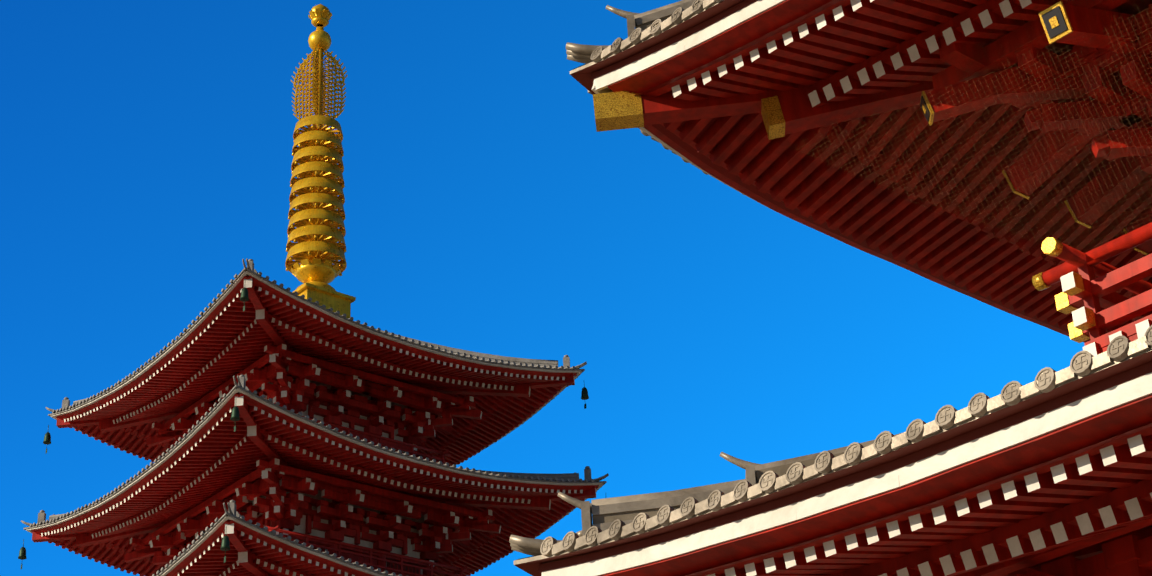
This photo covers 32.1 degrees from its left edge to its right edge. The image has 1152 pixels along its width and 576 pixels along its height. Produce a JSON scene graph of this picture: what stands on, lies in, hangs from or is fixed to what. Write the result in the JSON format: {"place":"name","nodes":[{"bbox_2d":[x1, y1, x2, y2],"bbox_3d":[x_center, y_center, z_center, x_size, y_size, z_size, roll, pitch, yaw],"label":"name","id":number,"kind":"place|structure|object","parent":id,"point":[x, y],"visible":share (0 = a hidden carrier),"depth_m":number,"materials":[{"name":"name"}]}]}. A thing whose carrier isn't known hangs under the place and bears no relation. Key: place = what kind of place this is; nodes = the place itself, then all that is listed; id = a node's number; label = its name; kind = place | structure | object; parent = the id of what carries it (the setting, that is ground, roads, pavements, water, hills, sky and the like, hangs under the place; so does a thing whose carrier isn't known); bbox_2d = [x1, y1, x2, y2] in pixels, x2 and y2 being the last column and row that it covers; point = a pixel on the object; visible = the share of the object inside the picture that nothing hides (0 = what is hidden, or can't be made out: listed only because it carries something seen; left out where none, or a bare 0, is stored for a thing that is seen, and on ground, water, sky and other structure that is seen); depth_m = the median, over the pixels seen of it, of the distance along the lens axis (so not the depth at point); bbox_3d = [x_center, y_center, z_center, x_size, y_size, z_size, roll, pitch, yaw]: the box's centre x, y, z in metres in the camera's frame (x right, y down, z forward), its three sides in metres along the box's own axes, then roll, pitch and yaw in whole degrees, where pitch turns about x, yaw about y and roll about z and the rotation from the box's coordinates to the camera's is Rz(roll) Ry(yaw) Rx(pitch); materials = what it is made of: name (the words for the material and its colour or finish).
{"place":"outdoors","nodes":[
{"label":"outdoors","id":0,"kind":"place"},
{"bbox_2d":[18,4,608,575],"bbox_3d":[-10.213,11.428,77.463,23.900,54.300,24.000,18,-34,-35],"label":"pagoda","id":1,"kind":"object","parent":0,"point":[308,426],"visible":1,"depth_m":76.45,"materials":[{"name":"roof tile"},{"name":"red painted wood"},{"name":"white plaster"}]},
{"bbox_2d":[0,0,1084,575],"label":"sky","id":2,"kind":"structure","parent":0,"point":[146,146],"materials":[{"name":"blue"}]},
{"bbox_2d":[509,0,1151,575],"bbox_3d":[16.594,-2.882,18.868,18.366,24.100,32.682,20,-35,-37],"label":"temple","id":3,"kind":"structure","parent":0,"point":[995,154],"depth_m":24.37,"materials":[{"name":"roof tile"},{"name":"red painted wood"},{"name":"white paint"}]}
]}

